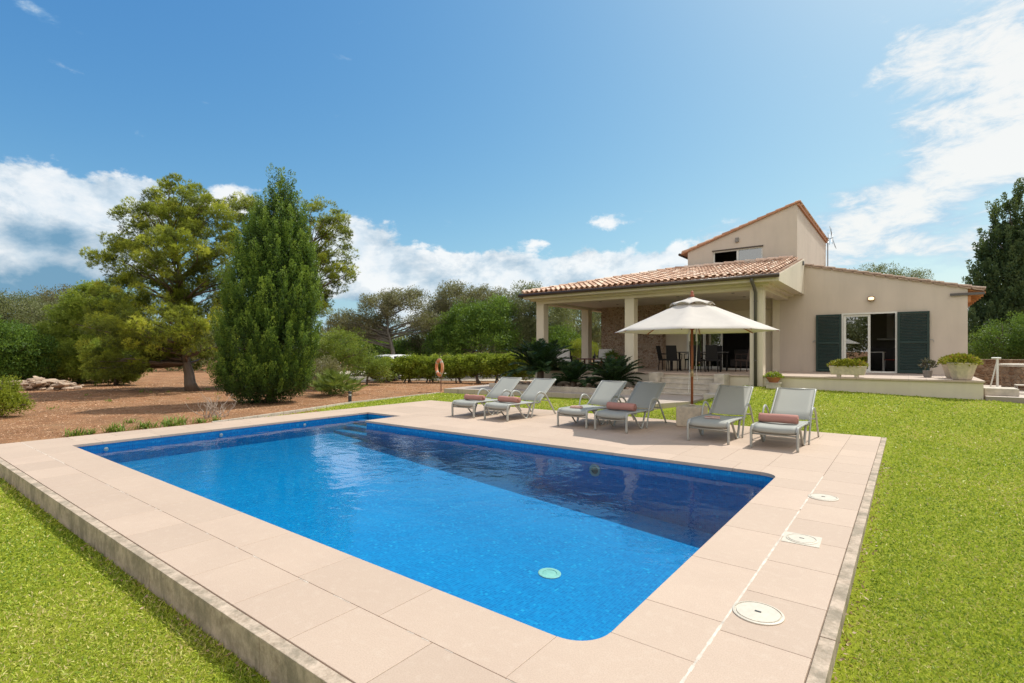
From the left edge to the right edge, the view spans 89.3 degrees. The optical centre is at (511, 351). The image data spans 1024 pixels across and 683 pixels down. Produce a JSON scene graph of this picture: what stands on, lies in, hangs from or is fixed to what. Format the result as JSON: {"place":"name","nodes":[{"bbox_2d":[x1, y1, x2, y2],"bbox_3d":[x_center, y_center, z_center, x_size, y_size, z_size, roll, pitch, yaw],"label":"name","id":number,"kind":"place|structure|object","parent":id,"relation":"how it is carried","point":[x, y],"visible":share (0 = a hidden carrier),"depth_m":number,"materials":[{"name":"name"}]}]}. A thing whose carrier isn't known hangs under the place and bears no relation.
{"place":"outdoors","nodes":[
{"label":"outdoors","id":0,"kind":"place"},
{"bbox_2d":[0,367,530,443],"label":"soil ground","id":1,"kind":"structure","parent":0,"point":[166,378],"depth_m":16.35,"materials":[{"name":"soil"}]},
{"bbox_2d":[0,374,35,416],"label":"garden shrub","id":2,"kind":"object","parent":1,"relation":"on","point":[11,397],"visible":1,"depth_m":12.83,"materials":[{"name":"green plant"}]},
{"bbox_2d":[0,314,65,383],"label":"lentisk bush","id":3,"kind":"object","parent":1,"relation":"on","point":[21,348],"visible":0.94,"depth_m":24.59,"materials":[{"name":"green plant"}]},
{"bbox_2d":[0,288,73,341],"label":"olive tree","id":4,"kind":"object","parent":1,"relation":"on","point":[16,311],"visible":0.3,"depth_m":30.27,"materials":[{"name":"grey plant"}]},
{"bbox_2d":[9,376,83,389],"bbox_3d":[-20.753,1.425,22.892,4.878,0.621,2.339,0,0,37],"label":"rubble pile","id":5,"kind":"object","parent":1,"relation":"on","point":[37,383],"visible":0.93,"depth_m":21.85,"materials":[{"name":"stone"}]},
{"bbox_2d":[62,425,85,436],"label":"strap plant","id":6,"kind":"object","parent":1,"relation":"on","point":[77,433],"visible":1,"depth_m":10.04,"materials":[{"name":"green plant"}]},
{"bbox_2d":[23,278,144,383],"bbox_3d":[-22.379,-1.009,27.015,5.387,5.623,5.076,0,0,37],"label":"young pine","id":7,"kind":"object","parent":1,"relation":"on","point":[65,312],"visible":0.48,"depth_m":25.89,"materials":[{"name":"green plant"}]},
{"bbox_2d":[77,337,152,385],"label":"young pine","id":8,"kind":"object","parent":1,"relation":"on","point":[124,379],"visible":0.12,"depth_m":24.51,"materials":[{"name":"green plant"}]},
{"bbox_2d":[102,421,137,431],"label":"strap plant","id":9,"kind":"object","parent":1,"relation":"on","point":[117,429],"visible":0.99,"depth_m":10.55,"materials":[{"name":"green plant"}]},
{"bbox_2d":[133,419,157,429],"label":"strap plant","id":10,"kind":"object","parent":1,"relation":"on","point":[143,425],"visible":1,"depth_m":10.97,"materials":[{"name":"green plant"}]},
{"bbox_2d":[68,172,246,390],"bbox_3d":[-14.102,-2.700,21.394,6.971,8.996,6.143,0,0,37],"label":"pine tree","id":11,"kind":"object","parent":1,"relation":"on","point":[148,340],"visible":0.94,"depth_m":20.57,"materials":[{"name":"green plant"}]},
{"bbox_2d":[156,414,193,426],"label":"strap plant","id":12,"kind":"object","parent":1,"relation":"on","point":[175,421],"visible":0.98,"depth_m":11.43,"materials":[{"name":"green plant"}]},
{"bbox_2d":[185,394,236,418],"bbox_3d":[-7.484,1.332,12.689,0.825,0.651,1.201,0,0,37],"label":"dry shrub","id":13,"kind":"object","parent":1,"relation":"on","point":[213,408],"visible":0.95,"depth_m":12.80,"materials":[{"name":"plant"}]},
{"bbox_2d":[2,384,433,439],"bbox_3d":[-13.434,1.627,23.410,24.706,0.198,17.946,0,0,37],"label":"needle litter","id":14,"kind":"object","parent":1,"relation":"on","point":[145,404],"visible":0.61,"depth_m":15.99,"materials":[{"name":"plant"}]},
{"bbox_2d":[206,163,324,404],"bbox_3d":[-7.701,-2.019,16.400,3.383,7.840,3.485,0,0,37],"label":"cypress tree","id":15,"kind":"object","parent":1,"relation":"on","point":[271,313],"visible":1,"depth_m":15.69,"materials":[{"name":"green plant"}]},
{"bbox_2d":[311,355,343,389],"bbox_3d":[-8.036,0.890,21.939,1.912,1.698,1.918,0,0,37],"label":"lentisk bush","id":16,"kind":"object","parent":1,"relation":"on","point":[326,364],"visible":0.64,"depth_m":21.79,"materials":[{"name":"green plant"}]},
{"bbox_2d":[308,366,368,394],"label":"fan palm","id":17,"kind":"object","parent":1,"relation":"on","point":[330,381],"visible":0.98,"depth_m":18.97,"materials":[{"name":"green plant"}]},
{"bbox_2d":[304,325,374,371],"bbox_3d":[-8.337,0.252,23.909,3.177,2.986,3.130,0,0,37],"label":"lentisk bush","id":18,"kind":"object","parent":1,"relation":"on","point":[337,349],"visible":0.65,"depth_m":23.64,"materials":[{"name":"green plant"}]},
{"bbox_2d":[341,348,400,384],"bbox_3d":[-6.801,0.750,25.033,2.763,1.999,2.307,0,0,0],"label":"lentisk bush","id":19,"kind":"object","parent":1,"relation":"on","point":[374,365],"visible":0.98,"depth_m":24.75,"materials":[{"name":"green plant"}]},
{"bbox_2d":[336,330,433,373],"bbox_3d":[-8.581,0.180,35.047,7.032,3.257,4.686,0,0,-4],"label":"carob bush","id":20,"kind":"object","parent":1,"relation":"on","point":[399,347],"visible":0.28,"depth_m":34.22,"materials":[{"name":"green plant"}]},
{"bbox_2d":[373,356,399,381],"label":"hedge shrub","id":21,"kind":"object","parent":1,"relation":"on","point":[392,369],"visible":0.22,"depth_m":27.30,"materials":[{"name":"green plant"}]},
{"bbox_2d":[391,353,423,382],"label":"hedge shrub","id":22,"kind":"object","parent":1,"relation":"on","point":[404,365],"visible":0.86,"depth_m":27.08,"materials":[{"name":"green plant"}]},
{"bbox_2d":[412,353,444,382],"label":"hedge shrub","id":23,"kind":"object","parent":1,"relation":"on","point":[428,368],"visible":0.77,"depth_m":26.92,"materials":[{"name":"green plant"}]},
{"bbox_2d":[400,279,480,353],"bbox_3d":[-4.592,-1.590,35.159,5.151,6.716,5.120,0,0,37],"label":"olive tree","id":24,"kind":"object","parent":1,"relation":"on","point":[445,304],"visible":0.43,"depth_m":34.31,"materials":[{"name":"green plant"}]},
{"bbox_2d":[439,353,471,382],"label":"hedge shrub","id":25,"kind":"object","parent":1,"relation":"on","point":[451,365],"visible":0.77,"depth_m":26.48,"materials":[{"name":"green plant"}]},
{"bbox_2d":[421,293,523,356],"bbox_3d":[-2.405,-0.958,31.866,6.303,5.410,4.830,0,0,-12],"label":"carob tree","id":26,"kind":"object","parent":1,"relation":"on","point":[470,332],"visible":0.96,"depth_m":31.13,"materials":[{"name":"green plant"}]},
{"bbox_2d":[458,352,489,383],"bbox_3d":[-1.848,0.871,26.559,1.953,1.783,1.497,0,0,5],"label":"hedge shrub","id":27,"kind":"object","parent":1,"relation":"on","point":[474,369],"visible":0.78,"depth_m":26.31,"materials":[{"name":"green plant"}]},
{"bbox_2d":[479,353,508,382],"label":"hedge shrub","id":28,"kind":"object","parent":1,"relation":"on","point":[492,362],"visible":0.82,"depth_m":25.93,"materials":[{"name":"green plant"}]},
{"bbox_2d":[460,283,528,351],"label":"olive tree","id":29,"kind":"object","parent":1,"relation":"on","point":[481,294],"visible":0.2,"depth_m":35.27,"materials":[{"name":"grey plant"}]},
{"bbox_2d":[500,351,533,380],"bbox_3d":[0.324,0.859,26.119,1.994,1.809,1.404,0,0,-1],"label":"hedge shrub","id":30,"kind":"object","parent":1,"relation":"on","point":[522,374],"visible":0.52,"depth_m":25.76,"materials":[{"name":"green plant"}]},
{"bbox_2d":[493,280,576,352],"bbox_3d":[1.569,-1.436,33.090,5.362,6.371,4.262,0,0,14],"label":"olive tree","id":31,"kind":"object","parent":1,"relation":"on","point":[527,321],"visible":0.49,"depth_m":32.31,"materials":[{"name":"green plant"}]},
{"bbox_2d":[522,322,580,365],"bbox_3d":[2.767,-0.031,31.091,4.063,3.588,3.792,0,0,37],"label":"carob bush","id":32,"kind":"object","parent":1,"relation":"on","point":[558,332],"visible":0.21,"depth_m":30.23,"materials":[{"name":"green plant"}]},
{"bbox_2d":[548,308,600,354],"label":"olive tree","id":33,"kind":"object","parent":1,"relation":"on","point":[596,331],"visible":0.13,"depth_m":35.58,"materials":[{"name":"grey plant"}]},
{"bbox_3d":[-2.877,1.015,20.945,0.240,1.270,0.094,0,0,37],"label":"life ring post","id":34,"kind":"object","parent":1,"relation":"on","visible":0},
{"bbox_2d":[435,358,443,376],"bbox_3d":[-2.923,0.645,20.884,0.119,0.764,0.764,0,0,-33],"label":"life ring","id":35,"kind":"object","parent":34,"relation":"hanging from","point":[436,367],"visible":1,"depth_m":20.79,"materials":[{"name":"orange plastic"}]},
{"bbox_2d":[340,371,534,381],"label":"driveway","id":36,"kind":"structure","parent":0,"point":[473,379],"depth_m":29.43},
{"bbox_2d":[371,354,422,379],"bbox_3d":[-6.566,0.876,30.200,1.805,1.423,3.895,0,0,28],"label":"parked car","id":37,"kind":"object","parent":36,"relation":"on","point":[393,356],"visible":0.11,"depth_m":28.97,"materials":[{"name":"white paint"}]},
{"bbox_2d":[0,400,880,682],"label":"pool deck","id":38,"kind":"structure","parent":0,"point":[664,631],"depth_m":3.80,"materials":[{"name":"stone"}]},
{"bbox_2d":[21,436,823,682],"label":"joint pointing","id":39,"kind":"object","parent":38,"relation":"on","point":[698,657],"visible":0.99,"depth_m":3.38,"materials":[{"name":"white concrete"}]},
{"bbox_2d":[77,414,772,640],"bbox_3d":[-1.695,2.133,8.238,10.050,0.974,6.140,0,0,37],"label":"pool basin","id":40,"kind":"object","parent":38,"relation":"in","point":[496,526],"visible":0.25,"depth_m":7.71,"materials":[{"name":"blue tile"}]},
{"bbox_2d":[335,418,372,440],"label":"pool steps","id":41,"kind":"structure","parent":40,"relation":"on","point":[358,429],"depth_m":12.79,"materials":[{"name":"blue tile"}]},
{"bbox_2d":[538,568,560,578],"bbox_3d":[0.424,2.502,5.853,0.260,0.025,0.260,0,0,37],"label":"floor drain","id":42,"kind":"object","parent":40,"relation":"on","point":[549,573],"visible":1,"depth_m":5.83,"materials":[{"name":"white plastic"}]},
{"bbox_2d":[589,464,599,475],"bbox_3d":[1.343,1.930,8.424,0.200,0.200,0.014,0,0,37],"label":"pool light","id":43,"kind":"object","parent":40,"relation":"attached to","point":[594,469],"visible":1,"depth_m":8.42,"materials":[{"name":"white plastic"}]},
{"bbox_2d":[451,377,521,417],"bbox_3d":[-0.603,1.159,13.433,0.820,0.913,2.059,0,0,36],"label":"sun lounger","id":44,"kind":"object","parent":38,"relation":"on","point":[504,386],"visible":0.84,"depth_m":13.70,"materials":[{"name":"fabric"}]},
{"bbox_2d":[464,394,484,400],"bbox_3d":[-0.938,1.145,12.965,0.606,0.143,0.152,0,0,37],"label":"rolled towel","id":45,"kind":"object","parent":44,"relation":"on","point":[474,397],"visible":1,"depth_m":12.89,"materials":[{"name":"fabric"}]},
{"bbox_2d":[484,378,555,421],"bbox_3d":[0.251,1.159,12.806,0.820,0.913,2.059,0,0,39],"label":"sun lounger","id":46,"kind":"object","parent":38,"relation":"on","point":[537,389],"visible":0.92,"depth_m":13.01,"materials":[{"name":"fabric"}]},
{"bbox_2d":[497,396,520,402],"bbox_3d":[-0.069,1.140,12.389,0.626,0.149,0.156,0,0,40],"label":"rolled towel","id":47,"kind":"object","parent":46,"relation":"on","point":[513,399],"visible":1,"depth_m":12.30,"materials":[{"name":"fabric"}]},
{"bbox_2d":[165,440,880,682],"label":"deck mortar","id":48,"kind":"object","parent":38,"relation":"attached to","point":[832,593],"visible":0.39,"depth_m":3.43,"materials":[{"name":"concrete"}]},
{"bbox_2d":[557,380,626,428],"bbox_3d":[1.861,1.159,11.701,0.820,0.913,2.059,0,0,37],"label":"sun lounger","id":49,"kind":"object","parent":38,"relation":"on","point":[605,392],"visible":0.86,"depth_m":11.97,"materials":[{"name":"fabric"}]},
{"bbox_2d":[594,382,666,433],"bbox_3d":[2.585,1.159,11.122,0.820,0.913,2.059,0,0,38],"label":"sun lounger","id":50,"kind":"object","parent":38,"relation":"on","point":[645,394],"visible":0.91,"depth_m":11.32,"materials":[{"name":"fabric"}]},
{"bbox_2d":[606,402,636,410],"bbox_3d":[2.263,1.134,10.732,0.626,0.160,0.168,0,0,38],"label":"rolled towel","id":51,"kind":"object","parent":50,"relation":"on","point":[622,406],"visible":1,"depth_m":10.65,"materials":[{"name":"fabric"}]},
{"bbox_2d":[615,291,778,426],"bbox_3d":[3.875,0.144,11.161,3.123,2.909,3.123,0,0,3],"label":"parasol","id":52,"kind":"object","parent":38,"relation":"on","point":[692,315],"visible":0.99,"depth_m":10.68,"materials":[{"name":"fabric"}]},
{"bbox_2d":[687,385,753,444],"bbox_3d":[4.033,1.159,9.914,0.820,0.913,2.059,0,0,36],"label":"sun lounger","id":53,"kind":"object","parent":38,"relation":"on","point":[730,400],"visible":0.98,"depth_m":10.14,"materials":[{"name":"fabric"}]},
{"bbox_2d":[732,601,784,625],"bbox_3d":[1.503,1.597,3.168,0.290,0.024,0.290,0,0,37],"label":"manhole cover","id":54,"kind":"object","parent":38,"relation":"on","point":[757,613],"visible":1,"depth_m":3.15,"materials":[{"name":"white plastic"}]},
{"bbox_2d":[750,387,819,452],"bbox_3d":[4.880,1.159,9.229,0.820,0.913,2.059,0,0,38],"label":"sun lounger","id":55,"kind":"object","parent":38,"relation":"on","point":[799,402],"visible":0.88,"depth_m":9.46,"materials":[{"name":"fabric"}]},
{"bbox_2d":[758,413,798,423],"bbox_3d":[4.536,1.137,8.831,0.606,0.155,0.165,0,0,36],"label":"rolled towel","id":56,"kind":"object","parent":55,"relation":"on","point":[780,418],"visible":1,"depth_m":8.77,"materials":[{"name":"fabric"}]},
{"bbox_2d":[781,531,821,547],"bbox_3d":[2.465,1.597,4.409,0.280,0.024,0.280,0,0,35],"label":"manhole cover","id":57,"kind":"object","parent":38,"relation":"on","point":[802,539],"visible":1,"depth_m":4.38,"materials":[{"name":"white plastic"}]},
{"bbox_2d":[808,493,838,500],"bbox_3d":[3.409,1.597,5.677,0.290,0.024,0.290,0,0,37],"label":"manhole cover","id":58,"kind":"object","parent":38,"relation":"on","point":[821,497],"visible":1,"depth_m":5.65,"materials":[{"name":"white plastic"}]},
{"bbox_2d":[0,385,1023,682],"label":"lawn","id":59,"kind":"structure","parent":0,"point":[866,564],"depth_m":3.98,"materials":[{"name":"plant"}]},
{"bbox_2d":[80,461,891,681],"bbox_3d":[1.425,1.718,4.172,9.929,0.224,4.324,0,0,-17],"label":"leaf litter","id":60,"kind":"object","parent":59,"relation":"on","point":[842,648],"visible":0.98,"depth_m":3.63,"materials":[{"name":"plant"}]},
{"bbox_2d":[765,382,781,388],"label":"stone block","id":61,"kind":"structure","parent":59,"relation":"on","point":[770,385],"depth_m":16.07,"materials":[{"name":"stone"}]},
{"bbox_2d":[763,371,784,382],"bbox_3d":[8.156,0.781,16.159,0.630,0.366,0.577,0,0,37],"label":"flower pot","id":62,"kind":"object","parent":61,"relation":"on","point":[774,377],"visible":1,"depth_m":16.04,"materials":[{"name":"ceramic"}]},
{"bbox_2d":[0,0,1023,350],"label":"sky","id":63,"kind":"structure","parent":0,"point":[498,143],"materials":[{"name":"blue"}]},
{"bbox_2d":[149,353,893,439],"bbox_3d":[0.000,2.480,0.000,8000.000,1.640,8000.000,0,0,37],"label":"ground","id":64,"kind":"structure","parent":0,"point":[161,369],"depth_m":47.87,"materials":[{"name":"red soil"}]},
{"bbox_2d":[18,284,91,313],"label":"olive tree","id":65,"kind":"object","parent":64,"relation":"on","point":[47,295],"visible":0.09,"depth_m":33.27,"materials":[{"name":"green plant"}]},
{"bbox_2d":[216,191,360,351],"bbox_3d":[-10.632,-2.929,25.082,6.938,9.369,3.408,0,0,2],"label":"pine tree","id":66,"kind":"object","parent":64,"relation":"on","point":[326,255],"visible":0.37,"depth_m":24.66,"materials":[{"name":"green plant"}]},
{"bbox_2d":[211,392,439,422],"bbox_3d":[-4.989,1.694,16.091,0.457,0.212,9.423,0,0,25],"label":"edging","id":67,"kind":"object","parent":64,"relation":"on","point":[284,412],"visible":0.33,"depth_m":14.25,"materials":[{"name":"stone"}]},
{"bbox_2d":[319,285,447,353],"bbox_3d":[-7.932,-1.200,32.230,8.254,5.914,4.149,0,0,-4],"label":"olive tree","id":68,"kind":"object","parent":64,"relation":"on","point":[389,305],"visible":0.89,"depth_m":31.73,"materials":[{"name":"green plant"}]},
{"bbox_2d":[0,437,886,682],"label":"kerb","id":69,"kind":"structure","parent":64,"relation":"on","point":[273,657],"depth_m":3.47,"materials":[{"name":"stone"}]},
{"bbox_2d":[11,317,996,371],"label":"woodland","id":70,"kind":"object","parent":64,"relation":"on","point":[206,364],"visible":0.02,"depth_m":44.41,"materials":[{"name":"green plant"}]},
{"bbox_2d":[489,383,631,394],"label":"bed kerb","id":71,"kind":"structure","parent":64,"relation":"on","point":[577,389],"depth_m":18.57,"materials":[{"name":"stone"}]},
{"bbox_2d":[564,338,600,357],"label":"boxwood bush","id":72,"kind":"object","parent":64,"relation":"on","point":[577,342],"visible":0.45,"depth_m":28.48,"materials":[{"name":"green plant"}]},
{"bbox_2d":[518,200,985,386],"bbox_3d":[10.523,-2.010,22.832,15.048,7.820,14.282,0,0,37],"label":"villa","id":73,"kind":"object","parent":64,"relation":"on","point":[771,269],"visible":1,"depth_m":19.53,"materials":[{"name":"paint"}]},
{"bbox_2d":[712,245,762,262],"bbox_3d":[9.339,-3.851,21.485,2.000,0.858,0.160,0,0,37],"label":"window frame","id":74,"kind":"structure","parent":73,"relation":"in","point":[755,252],"depth_m":21.28,"materials":[{"name":"white metal"}]},
{"bbox_2d":[877,313,894,339],"bbox_3d":[15.765,-1.040,21.607,0.900,1.120,0.480,0,0,37],"label":"extractor hood","id":75,"kind":"object","parent":73,"relation":"attached to","point":[890,326],"visible":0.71,"depth_m":21.63,"materials":[{"name":"black metal"}]},
{"bbox_2d":[535,371,983,399],"bbox_3d":[7.933,1.510,19.475,14.147,1.380,4.380,0,0,37],"label":"terrace base","id":76,"kind":"object","parent":64,"relation":"on","point":[958,390],"visible":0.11,"depth_m":14.89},
{"bbox_2d":[560,367,984,382],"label":"terrace","id":77,"kind":"structure","parent":76,"relation":"on","point":[873,376],"depth_m":16.89,"materials":[{"name":"stone"}]},
{"bbox_2d":[593,349,611,363],"bbox_3d":[4.289,0.321,24.297,0.800,0.877,0.745,0,0,29],"label":"armchair","id":78,"kind":"object","parent":77,"relation":"on","point":[601,352],"visible":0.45,"depth_m":24.50,"materials":[{"name":"white wicker"}]},
{"bbox_2d":[602,348,620,358],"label":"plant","id":79,"kind":"object","parent":77,"relation":"on","point":[609,353],"visible":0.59,"depth_m":23.97,"materials":[{"name":"plant"}]},
{"bbox_2d":[656,346,668,369],"bbox_3d":[6.202,0.261,21.124,0.567,0.996,0.528,0,0,35],"label":"wicker chair","id":80,"kind":"object","parent":77,"relation":"on","point":[659,353],"visible":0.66,"depth_m":21.12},
{"bbox_2d":[665,345,681,370],"bbox_3d":[6.265,0.261,20.130,0.528,0.996,0.567,0,0,36],"label":"wicker chair","id":81,"kind":"object","parent":77,"relation":"on","point":[671,353],"visible":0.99,"depth_m":19.96,"materials":[{"name":"wicker"}]},
{"bbox_2d":[688,345,705,371],"bbox_3d":[6.978,0.261,19.585,0.528,0.996,0.567,0,0,39],"label":"wicker chair","id":82,"kind":"object","parent":77,"relation":"on","point":[696,347],"visible":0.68,"depth_m":19.40,"materials":[{"name":"wicker"}]},
{"bbox_2d":[671,352,728,371],"bbox_3d":[7.369,0.384,20.423,2.000,0.750,1.000,0,0,37],"label":"dining table","id":83,"kind":"object","parent":77,"relation":"on","point":[704,352],"visible":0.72,"depth_m":20.17,"materials":[{"name":"black glass"}]},
{"bbox_2d":[705,345,721,371],"bbox_3d":[7.428,0.261,19.178,0.528,0.996,0.567,0,0,34],"label":"wicker chair","id":84,"kind":"object","parent":77,"relation":"on","point":[711,353],"visible":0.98,"depth_m":19.01,"materials":[{"name":"wicker"}]},
{"bbox_2d":[730,350,749,366],"bbox_3d":[10.658,0.285,22.830,1.800,0.750,0.820,0,0,37],"label":"sofa","id":85,"kind":"object","parent":77,"relation":"on","point":[733,362],"visible":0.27,"depth_m":23.05,"materials":[{"name":"grey fabric"}]},
{"bbox_2d":[735,346,749,371],"bbox_3d":[8.798,0.261,19.570,0.528,0.996,0.567,0,0,-43],"label":"wicker chair","id":86,"kind":"object","parent":77,"relation":"on","point":[747,359],"visible":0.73,"depth_m":19.44,"materials":[{"name":"wicker"}]},
{"bbox_2d":[827,358,868,377],"bbox_3d":[9.939,0.467,15.378,1.136,0.585,0.558,0,0,37],"label":"stone trough","id":87,"kind":"object","parent":77,"relation":"on","point":[847,366],"visible":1,"depth_m":15.24,"materials":[{"name":"beige stone"}]},
{"bbox_2d":[870,348,894,369],"bbox_3d":[15.496,0.310,21.750,4.200,0.900,0.580,0,0,37],"label":"kitchen counter","id":88,"kind":"object","parent":77,"relation":"on","point":[876,361],"visible":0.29,"depth_m":21.51,"materials":[{"name":"black"}]},
{"bbox_2d":[918,357,937,376],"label":"potted plant","id":89,"kind":"object","parent":77,"relation":"on","point":[931,364],"visible":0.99,"depth_m":15.24,"materials":[{"name":"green plant"}]},
{"bbox_2d":[937,354,961,377],"bbox_3d":[12.600,0.406,14.734,0.844,0.706,0.841,0,0,15],"label":"stone pot","id":90,"kind":"object","parent":77,"relation":"on","point":[946,371],"visible":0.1,"depth_m":14.76,"materials":[{"name":"beige stone"}]},
{"bbox_2d":[940,352,983,379],"bbox_3d":[12.098,0.384,13.939,0.874,0.750,0.886,0,0,15],"label":"stone pot","id":91,"kind":"object","parent":77,"relation":"on","point":[963,369],"visible":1,"depth_m":13.76,"materials":[{"name":"beige stone"}]},
{"bbox_2d":[860,261,906,275],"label":"olive tree","id":92,"kind":"object","parent":64,"relation":"on","point":[877,270],"visible":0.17,"depth_m":45.51,"materials":[{"name":"green plant"}]},
{"bbox_2d":[897,267,933,279],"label":"olive tree","id":93,"kind":"object","parent":64,"relation":"on","point":[915,273],"visible":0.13,"depth_m":45.24,"materials":[{"name":"green plant"}]},
{"bbox_2d":[962,177,1023,354],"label":"dark cypress","id":94,"kind":"object","parent":64,"relation":"on","point":[1005,296],"visible":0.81,"depth_m":30.53,"materials":[{"name":"green plant"}]},
{"bbox_2d":[968,311,1023,358],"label":"lentisk bush","id":95,"kind":"object","parent":64,"relation":"on","point":[981,349],"visible":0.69,"depth_m":24.85,"materials":[{"name":"green plant"}]},
{"bbox_2d":[973,359,1023,384],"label":"rubble wall","id":96,"kind":"structure","parent":64,"relation":"on","point":[984,371],"depth_m":18.98,"materials":[{"name":"stone"}]},
{"bbox_2d":[984,313,1023,358],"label":"lentisk bush","id":97,"kind":"object","parent":64,"relation":"on","point":[1020,326],"visible":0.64,"depth_m":24.07,"materials":[{"name":"green plant"}]},
{"bbox_2d":[555,349,572,361],"bbox_3d":[2.360,0.321,23.883,0.800,0.877,0.745,0,0,2],"label":"armchair","id":98,"kind":"object","parent":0,"point":[567,354],"visible":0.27,"depth_m":24.07,"materials":[{"name":"white wicker"}]},
{"bbox_2d":[444,384,702,409],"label":"path","id":99,"kind":"structure","parent":0,"point":[668,401],"depth_m":17.72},
{"bbox_2d":[643,372,728,399],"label":"steps","id":100,"kind":"structure","parent":99,"relation":"on","point":[705,388],"depth_m":17.33,"materials":[{"name":"stone"}]},
{"bbox_2d":[984,385,1023,403],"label":"side path","id":101,"kind":"structure","parent":0,"point":[1019,399],"depth_m":13.22,"materials":[{"name":"concrete"}]},
{"bbox_2d":[990,357,1000,386],"bbox_3d":[13.353,0.655,14.353,0.284,0.990,0.133,0,0,57],"label":"handrail","id":102,"kind":"object","parent":101,"relation":"on","point":[996,367],"visible":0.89,"depth_m":14.30,"materials":[{"name":"white metal"}]},
{"bbox_2d":[984,386,1018,396],"bbox_3d":[12.929,1.055,13.749,0.660,0.190,0.850,0,0,37],"label":"side step","id":103,"kind":"object","parent":101,"relation":"on","point":[1001,391],"visible":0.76,"depth_m":13.46,"materials":[{"name":"stone"}]},
{"bbox_2d":[999,363,1023,389],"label":"low wall","id":104,"kind":"structure","parent":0,"point":[1012,374],"depth_m":15.63,"materials":[{"name":"stone"}]},
{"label":"bed soil","id":105,"kind":"structure","parent":0,"visible":0},
{"bbox_2d":[496,338,575,379],"bbox_3d":[1.201,0.447,20.507,3.162,2.006,3.231,0,0,37],"label":"cycad","id":106,"kind":"object","parent":105,"relation":"on","point":[540,356],"visible":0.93,"depth_m":19.92,"materials":[{"name":"green plant"}]},
{"bbox_2d":[550,359,597,387],"bbox_3d":[2.278,0.860,19.162,2.081,1.181,2.050,0,0,15],"label":"cycad","id":107,"kind":"object","parent":105,"relation":"on","point":[573,372],"visible":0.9,"depth_m":18.86,"materials":[{"name":"green plant"}]},
{"bbox_2d":[518,381,635,390],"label":"bed stones","id":108,"kind":"object","parent":105,"relation":"on","point":[566,384],"visible":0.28,"depth_m":19.73,"materials":[{"name":"stone"}]},
{"bbox_2d":[580,355,644,386],"bbox_3d":[3.574,0.778,18.596,2.316,1.344,2.332,0,0,-18],"label":"cycad","id":109,"kind":"object","parent":105,"relation":"on","point":[614,369],"visible":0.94,"depth_m":18.22,"materials":[{"name":"green plant"}]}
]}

